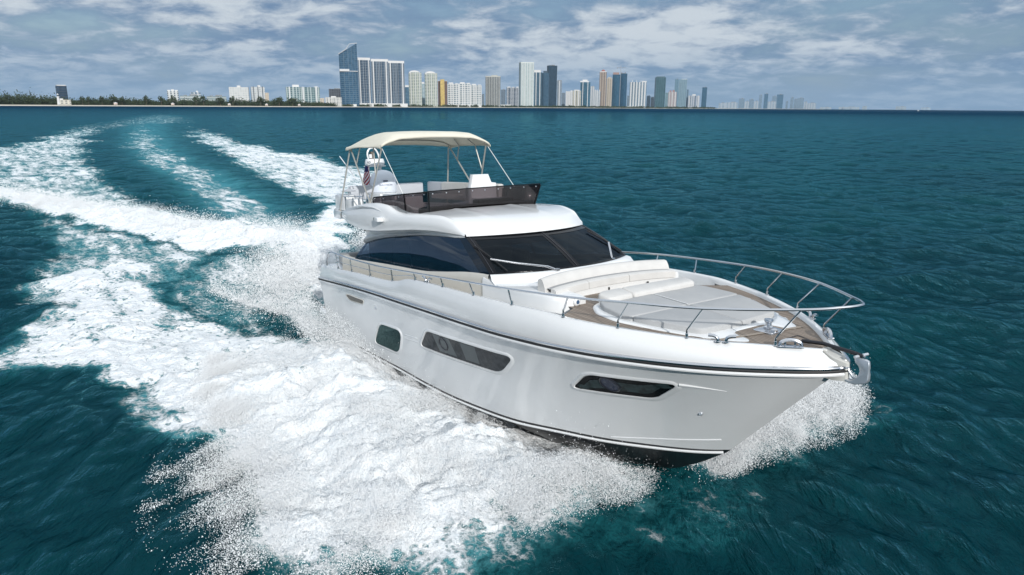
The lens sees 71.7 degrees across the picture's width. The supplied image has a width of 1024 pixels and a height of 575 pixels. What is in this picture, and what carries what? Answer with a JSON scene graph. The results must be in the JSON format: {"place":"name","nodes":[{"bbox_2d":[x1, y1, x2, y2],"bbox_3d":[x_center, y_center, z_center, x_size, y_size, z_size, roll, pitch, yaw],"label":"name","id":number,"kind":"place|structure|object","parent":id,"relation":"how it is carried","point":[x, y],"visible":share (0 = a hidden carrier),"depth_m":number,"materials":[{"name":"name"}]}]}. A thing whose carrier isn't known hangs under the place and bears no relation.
{"place":"outdoors","nodes":[
{"label":"outdoors","id":0,"kind":"place"},
{"bbox_2d":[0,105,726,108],"bbox_3d":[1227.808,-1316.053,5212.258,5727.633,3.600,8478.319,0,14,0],"label":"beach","id":1,"kind":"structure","parent":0,"point":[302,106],"depth_m":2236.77,"materials":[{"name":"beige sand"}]},
{"bbox_2d":[59,98,70,104],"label":"beach clubhouse","id":2,"kind":"structure","parent":1,"relation":"on","point":[65,102],"depth_m":1755.20,"materials":[{"name":"grey concrete"}]},
{"bbox_2d":[109,94,117,104],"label":"shore tree","id":3,"kind":"object","parent":1,"relation":"on","point":[114,98],"visible":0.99,"depth_m":1876.84,"materials":[{"name":"green plant"}]},
{"bbox_2d":[192,95,201,105],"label":"shore tree","id":4,"kind":"object","parent":1,"relation":"on","point":[196,98],"visible":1,"depth_m":2084.33,"materials":[{"name":"green plant"}]},
{"bbox_2d":[200,95,206,104],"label":"shore tree","id":5,"kind":"object","parent":1,"relation":"on","point":[203,98],"visible":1,"depth_m":2103.77,"materials":[{"name":"green plant"}]},
{"bbox_2d":[216,97,224,105],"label":"shore tree","id":6,"kind":"object","parent":1,"relation":"on","point":[220,99],"visible":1,"depth_m":2150.24,"materials":[{"name":"green plant"}]},
{"bbox_2d":[229,96,236,105],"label":"shore tree","id":7,"kind":"object","parent":1,"relation":"on","point":[233,98],"visible":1,"depth_m":2184.41,"materials":[{"name":"green plant"}]},
{"bbox_2d":[257,96,264,104],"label":"shore tree","id":8,"kind":"object","parent":1,"relation":"on","point":[261,100],"visible":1,"depth_m":2270.50,"materials":[{"name":"green plant"}]},
{"bbox_2d":[276,96,283,105],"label":"shore tree","id":9,"kind":"object","parent":1,"relation":"on","point":[278,100],"visible":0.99,"depth_m":2330.33,"materials":[{"name":"green plant"}]},
{"bbox_2d":[287,97,298,104],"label":"shore tree","id":10,"kind":"object","parent":1,"relation":"on","point":[292,100],"visible":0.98,"depth_m":2373.35,"materials":[{"name":"green plant"}]},
{"bbox_2d":[0,104,744,108],"bbox_3d":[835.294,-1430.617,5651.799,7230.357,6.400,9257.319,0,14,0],"label":"shore land","id":11,"kind":"structure","parent":0,"point":[363,106],"depth_m":2096.94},
{"bbox_2d":[56,93,60,104],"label":"lighthouse tower","id":12,"kind":"structure","parent":11,"relation":"on","point":[58,99],"depth_m":1745.99,"materials":[{"name":"grey"}]},
{"bbox_2d":[55,85,67,98],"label":"office slab","id":13,"kind":"structure","parent":11,"relation":"on","point":[61,90],"depth_m":2012.01,"materials":[{"name":"blue"}]},
{"bbox_2d":[167,89,178,101],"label":"apartment block","id":14,"kind":"structure","parent":11,"relation":"on","point":[175,93],"depth_m":2447.83,"materials":[{"name":"grey concrete"}]},
{"bbox_2d":[180,94,200,101],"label":"university hall","id":15,"kind":"structure","parent":11,"relation":"on","point":[191,96],"depth_m":2416.45,"materials":[{"name":"grey concrete"}]},
{"bbox_2d":[206,95,226,101],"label":"long hall","id":16,"kind":"structure","parent":11,"relation":"on","point":[211,97],"depth_m":2485.29,"materials":[{"name":"grey concrete"}]},
{"bbox_2d":[229,86,249,100],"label":"apartment slab","id":17,"kind":"structure","parent":11,"relation":"on","point":[237,92],"depth_m":2393.39,"materials":[{"name":"grey concrete"}]},
{"bbox_2d":[250,85,264,101],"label":"apartment slab","id":18,"kind":"structure","parent":11,"relation":"on","point":[257,91],"depth_m":2449.23,"materials":[{"name":"grey concrete"}]},
{"bbox_2d":[286,85,319,102],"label":"apartment slab","id":19,"kind":"structure","parent":11,"relation":"on","point":[310,94],"depth_m":2573.42,"materials":[{"name":"grey concrete"}]},
{"bbox_2d":[325,96,341,105],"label":"apartment block","id":20,"kind":"structure","parent":11,"relation":"on","point":[334,100],"depth_m":2555.94,"materials":[{"name":"grey concrete"}]},
{"bbox_2d":[329,88,340,96],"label":"apartment block","id":21,"kind":"structure","parent":11,"relation":"on","point":[336,92],"depth_m":3058.98,"materials":[{"name":"grey"}]},
{"bbox_2d":[338,43,358,106],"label":"glass tower","id":22,"kind":"structure","parent":11,"relation":"on","point":[348,70],"depth_m":2620.78,"materials":[{"name":"blue glass"}]},
{"bbox_2d":[0,87,714,108],"bbox_3d":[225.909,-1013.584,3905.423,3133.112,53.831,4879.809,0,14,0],"label":"shore treeline","id":23,"kind":"object","parent":11,"relation":"on","point":[21,100],"visible":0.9,"depth_m":2103.96,"materials":[{"name":"green plant"}]},
{"bbox_2d":[357,57,373,106],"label":"striped tower","id":24,"kind":"structure","parent":11,"relation":"on","point":[364,81],"depth_m":2722.46,"materials":[{"name":"grey"}]},
{"bbox_2d":[370,59,391,106],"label":"striped tower","id":25,"kind":"structure","parent":11,"relation":"on","point":[380,81],"depth_m":2810.10,"materials":[{"name":"grey"}]},
{"bbox_2d":[388,61,407,106],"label":"striped tower","id":26,"kind":"structure","parent":11,"relation":"on","point":[396,73],"depth_m":2917.47,"materials":[{"name":"grey"}]},
{"bbox_2d":[405,85,408,105],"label":"glass tower","id":27,"kind":"structure","parent":11,"relation":"on","point":[406,94],"depth_m":3380.71,"materials":[{"name":"blue glass"}]},
{"bbox_2d":[408,70,421,105],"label":"arched tower","id":28,"kind":"structure","parent":11,"relation":"on","point":[415,87],"depth_m":3041.52,"materials":[{"name":"grey"}]},
{"bbox_2d":[422,82,424,104],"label":"round tower","id":29,"kind":"structure","parent":11,"relation":"on","point":[423,93],"depth_m":3420.53,"materials":[{"name":"blue"}]},
{"bbox_2d":[424,71,437,106],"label":"arched tower","id":30,"kind":"structure","parent":11,"relation":"on","point":[431,93],"depth_m":3162.15,"materials":[{"name":"grey"}]},
{"bbox_2d":[438,79,447,104],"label":"gold tower","id":31,"kind":"structure","parent":11,"relation":"on","point":[442,92],"depth_m":3282.52,"materials":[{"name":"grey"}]},
{"bbox_2d":[448,82,458,106],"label":"balcony slab","id":32,"kind":"structure","parent":11,"relation":"on","point":[453,94],"depth_m":3357.42,"materials":[{"name":"grey concrete"}]},
{"bbox_2d":[459,82,470,106],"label":"white apartment building","id":33,"kind":"structure","parent":11,"relation":"on","point":[464,94],"depth_m":3453.37,"materials":[{"name":"grey concrete"}]},
{"bbox_2d":[471,84,481,106],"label":"balcony slab","id":34,"kind":"structure","parent":11,"relation":"on","point":[476,94],"depth_m":3551.30,"materials":[{"name":"grey concrete"}]},
{"bbox_2d":[485,75,500,106],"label":"grey tower","id":35,"kind":"structure","parent":11,"relation":"on","point":[492,89],"depth_m":3687.72,"materials":[{"name":"grey concrete"}]},
{"bbox_2d":[501,89,505,104],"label":"apartment block","id":36,"kind":"structure","parent":11,"relation":"on","point":[503,96],"depth_m":4556.41,"materials":[{"name":"blue glass"}]},
{"bbox_2d":[503,87,518,106],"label":"framed tower","id":37,"kind":"structure","parent":11,"relation":"on","point":[512,96],"depth_m":3885.36,"materials":[{"name":"grey concrete"}]},
{"bbox_2d":[519,62,533,105],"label":"pale tower","id":38,"kind":"structure","parent":11,"relation":"on","point":[526,83],"depth_m":3992.07,"materials":[{"name":"grey"}]},
{"bbox_2d":[534,70,541,105],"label":"blue tower","id":39,"kind":"structure","parent":11,"relation":"on","point":[537,87],"depth_m":4125.73,"materials":[{"name":"grey"}]},
{"bbox_2d":[541,71,548,105],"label":"blue tower","id":40,"kind":"structure","parent":11,"relation":"on","point":[545,89],"depth_m":4154.30,"materials":[{"name":"blue glass"}]},
{"bbox_2d":[547,65,556,105],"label":"black tower","id":41,"kind":"structure","parent":11,"relation":"on","point":[552,70],"depth_m":4261.11,"materials":[{"name":"grey"}]},
{"bbox_2d":[557,80,561,105],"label":"slim tower","id":42,"kind":"structure","parent":11,"relation":"on","point":[559,92],"depth_m":4300.68,"materials":[{"name":"grey"}]},
{"bbox_2d":[562,93,564,105],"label":"apartment block","id":43,"kind":"structure","parent":11,"relation":"on","point":[563,99],"depth_m":4900.20,"materials":[{"name":"blue glass"}]},
{"bbox_2d":[565,90,572,105],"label":"apartment slab","id":44,"kind":"structure","parent":11,"relation":"on","point":[569,98],"depth_m":4418.42,"materials":[{"name":"grey concrete"}]},
{"bbox_2d":[573,90,580,106],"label":"apartment slab","id":45,"kind":"structure","parent":11,"relation":"on","point":[576,97],"depth_m":4474.37,"materials":[{"name":"grey concrete"}]},
{"bbox_2d":[580,80,589,106],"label":"blue tower","id":46,"kind":"structure","parent":11,"relation":"on","point":[585,91],"depth_m":4534.87,"materials":[{"name":"grey"}]},
{"bbox_2d":[590,86,594,105],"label":"stepped tower","id":47,"kind":"structure","parent":11,"relation":"on","point":[592,89],"depth_m":4639.25,"materials":[{"name":"grey concrete"}]},
{"bbox_2d":[594,90,599,106],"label":"stepped tower","id":48,"kind":"structure","parent":11,"relation":"on","point":[597,98],"depth_m":4684.77,"materials":[{"name":"grey concrete"}]},
{"bbox_2d":[599,70,606,105],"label":"beige tower","id":49,"kind":"structure","parent":11,"relation":"on","point":[602,81],"depth_m":4757.52,"materials":[{"name":"beige"}]},
{"bbox_2d":[606,77,612,106],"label":"beige tower","id":50,"kind":"structure","parent":11,"relation":"on","point":[609,92],"depth_m":4833.82,"materials":[{"name":"beige concrete"}]},
{"bbox_2d":[612,72,619,105],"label":"unfinished tower","id":51,"kind":"structure","parent":11,"relation":"on","point":[615,88],"depth_m":4849.45,"materials":[{"name":"glass"}]},
{"bbox_2d":[617,67,625,105],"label":"tower crane","id":52,"kind":"object","parent":11,"relation":"on","point":[620,82],"visible":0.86,"depth_m":4892.48,"materials":[{"name":"silver metal"}]},
{"bbox_2d":[620,72,626,106],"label":"unfinished tower","id":53,"kind":"structure","parent":11,"relation":"on","point":[623,88],"depth_m":4938.38,"materials":[{"name":"blue glass"}]},
{"bbox_2d":[627,80,646,107],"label":"striped slab","id":54,"kind":"structure","parent":11,"relation":"on","point":[637,94],"depth_m":5110.10,"materials":[{"name":"grey concrete"}]},
{"bbox_2d":[646,95,649,106],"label":"apartment block","id":55,"kind":"structure","parent":11,"relation":"on","point":[648,101],"depth_m":5609.71,"materials":[{"name":"grey"}]},
{"bbox_2d":[650,97,653,106],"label":"apartment block","id":56,"kind":"structure","parent":11,"relation":"on","point":[652,102],"depth_m":5565.55,"materials":[{"name":"grey"}]},
{"bbox_2d":[654,76,665,107],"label":"teal tower","id":57,"kind":"structure","parent":11,"relation":"on","point":[659,91],"depth_m":5405.41,"materials":[{"name":"blue glass"}]},
{"bbox_2d":[665,93,667,106],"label":"apartment block","id":58,"kind":"structure","parent":11,"relation":"on","point":[666,99],"depth_m":5563.60,"materials":[{"name":"blue glass"}]},
{"bbox_2d":[668,90,676,106],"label":"apartment block","id":59,"kind":"structure","parent":11,"relation":"on","point":[672,96],"depth_m":5743.64,"materials":[{"name":"grey concrete"}]},
{"bbox_2d":[674,79,678,105],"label":"grey blue tower","id":60,"kind":"structure","parent":11,"relation":"on","point":[676,84],"depth_m":5889.23,"materials":[{"name":"grey"}]},
{"bbox_2d":[677,79,686,107],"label":"grey blue tower","id":61,"kind":"structure","parent":11,"relation":"on","point":[682,89],"depth_m":5962.40,"materials":[{"name":"grey"}]},
{"bbox_2d":[686,89,688,106],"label":"apartment block","id":62,"kind":"structure","parent":11,"relation":"on","point":[687,98],"depth_m":6121.88,"materials":[{"name":"blue glass"}]},
{"bbox_2d":[688,94,699,107],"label":"apartment slab","id":63,"kind":"structure","parent":11,"relation":"on","point":[693,100],"depth_m":6050.97,"materials":[{"name":"grey concrete"}]},
{"bbox_2d":[701,87,706,106],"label":"blue tower","id":64,"kind":"structure","parent":11,"relation":"on","point":[704,96],"depth_m":6123.53,"materials":[{"name":"grey"}]},
{"bbox_2d":[719,103,725,107],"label":"distant block","id":65,"kind":"structure","parent":11,"relation":"on","point":[722,105],"depth_m":6642.08,"materials":[{"name":"grey"}]},
{"bbox_2d":[726,102,737,108],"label":"distant block","id":66,"kind":"structure","parent":11,"relation":"on","point":[731,104],"depth_m":6982.41,"materials":[{"name":"grey"}]},
{"bbox_2d":[738,98,744,108],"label":"distant block","id":67,"kind":"structure","parent":11,"relation":"on","point":[741,102],"depth_m":7312.40,"materials":[{"name":"grey"}]},
{"bbox_2d":[744,101,748,108],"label":"distant block","id":68,"kind":"structure","parent":11,"relation":"on","point":[746,105],"depth_m":7498.16,"materials":[{"name":"grey"}]},
{"bbox_2d":[748,99,753,108],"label":"distant block","id":69,"kind":"structure","parent":11,"relation":"on","point":[751,102],"depth_m":7649.32,"materials":[{"name":"grey"}]},
{"bbox_2d":[753,101,758,108],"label":"distant block","id":70,"kind":"structure","parent":11,"relation":"on","point":[755,106],"depth_m":7802.21,"materials":[{"name":"grey"}]},
{"bbox_2d":[758,95,761,108],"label":"distant block","id":71,"kind":"structure","parent":11,"relation":"on","point":[760,102],"depth_m":7906.35,"materials":[{"name":"grey"}]},
{"bbox_2d":[763,93,767,108],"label":"distant block","id":72,"kind":"structure","parent":11,"relation":"on","point":[765,101],"depth_m":8056.41,"materials":[{"name":"blue glass"}]},
{"bbox_2d":[767,101,776,108],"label":"distant block","id":73,"kind":"structure","parent":11,"relation":"on","point":[771,105],"depth_m":8256.93,"materials":[{"name":"grey"}]},
{"bbox_2d":[776,94,783,108],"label":"distant block","id":74,"kind":"structure","parent":11,"relation":"on","point":[779,103],"depth_m":8441.50,"materials":[{"name":"blue glass"}]},
{"bbox_2d":[790,97,793,108],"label":"distant block","id":75,"kind":"structure","parent":11,"relation":"on","point":[791,102],"depth_m":8749.70,"materials":[{"name":"grey"}]},
{"bbox_2d":[793,99,796,108],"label":"distant block","id":76,"kind":"structure","parent":11,"relation":"on","point":[795,104],"depth_m":8841.96,"materials":[{"name":"grey"}]},
{"bbox_2d":[796,98,803,108],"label":"distant block","id":77,"kind":"structure","parent":11,"relation":"on","point":[800,101],"depth_m":8963.30,"materials":[{"name":"grey"}]},
{"bbox_2d":[807,103,815,108],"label":"distant block","id":78,"kind":"structure","parent":11,"relation":"on","point":[811,105],"depth_m":9217.32,"materials":[{"name":"grey"}]},
{"bbox_2d":[0,103,1023,574],"bbox_3d":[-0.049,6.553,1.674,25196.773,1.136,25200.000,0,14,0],"label":"sea","id":79,"kind":"structure","parent":0,"point":[906,227],"depth_m":26.35,"materials":[{"name":"liquid"}]},
{"bbox_2d":[0,177,366,327],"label":"stern spray","id":80,"kind":"object","parent":79,"relation":"on","point":[285,280],"visible":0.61,"depth_m":32.04,"materials":[{"name":"white liquid"}]},
{"bbox_2d":[202,280,398,380],"bbox_3d":[-7.451,0.625,22.052,2.642,1.633,13.393,-9,17,-33],"label":"quarter spray","id":81,"kind":"object","parent":79,"relation":"on","point":[304,322],"visible":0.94,"depth_m":21.03,"materials":[{"name":"white liquid"}]},
{"bbox_2d":[136,299,702,574],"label":"bow spray","id":82,"kind":"object","parent":79,"relation":"on","point":[608,471],"visible":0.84,"depth_m":12.46,"materials":[{"name":"white liquid"}]},
{"bbox_2d":[0,116,856,574],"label":"wake foam","id":83,"kind":"object","parent":79,"relation":"on","point":[114,318],"visible":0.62,"depth_m":18.85,"materials":[{"name":"liquid"}]},
{"bbox_2d":[318,131,870,468],"bbox_3d":[-0.036,-0.202,17.053,5.362,7.302,17.669,-9,13,-34],"label":"motor yacht","id":84,"kind":"object","parent":79,"relation":"on","point":[517,305],"visible":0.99,"depth_m":13.56,"materials":[{"name":"white gelcoat fiberglass"},{"name":"glass"},{"name":"stainless steel"}]},
{"bbox_2d":[374,322,402,353],"bbox_3d":[-3.125,1.250,17.804,0.225,0.878,2.011,-9,13,-34],"label":"hull window","id":85,"kind":"structure","parent":84,"relation":"in","point":[389,337],"depth_m":17.72,"materials":[{"name":"black glass"}]},
{"bbox_2d":[355,235,478,272],"bbox_3d":[-2.384,-0.862,17.203,0.225,1.068,7.020,-9,13,-34],"label":"side window","id":86,"kind":"structure","parent":84,"relation":"in","point":[424,253],"depth_m":16.81,"materials":[{"name":"blue glass"}]},
{"bbox_2d":[420,328,514,374],"bbox_3d":[-1.053,1.313,14.657,0.239,0.922,3.610,-10,18,-37],"label":"hull window","id":87,"kind":"structure","parent":84,"relation":"in","point":[481,357],"depth_m":14.45,"materials":[{"name":"grey glass"}]},
{"bbox_2d":[571,372,681,400],"bbox_3d":[1.840,1.659,11.835,2.081,0.725,0.386,10,17,32],"label":"hull window","id":88,"kind":"structure","parent":84,"relation":"in","point":[645,390],"depth_m":11.78,"materials":[{"name":"black glass"}]},
{"bbox_2d":[685,370,875,483],"bbox_3d":[6.253,2.146,15.960,8.473,1.784,3.083,-8,17,-30],"label":"bow spray","id":89,"kind":"object","parent":79,"relation":"on","point":[818,395],"visible":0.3,"depth_m":15.19,"materials":[{"name":"white liquid"}]},
{"bbox_2d":[839,107,858,109],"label":"horizon block","id":90,"kind":"structure","parent":79,"relation":"on","point":[849,108],"depth_m":9961.59,"materials":[{"name":"grey"}]},
{"bbox_2d":[895,106,905,109],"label":"horizon block","id":91,"kind":"structure","parent":79,"relation":"on","point":[900,108],"depth_m":10644.24,"materials":[{"name":"grey"}]},
{"bbox_2d":[0,0,1023,110],"label":"sky","id":92,"kind":"structure","parent":0,"point":[873,54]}
]}

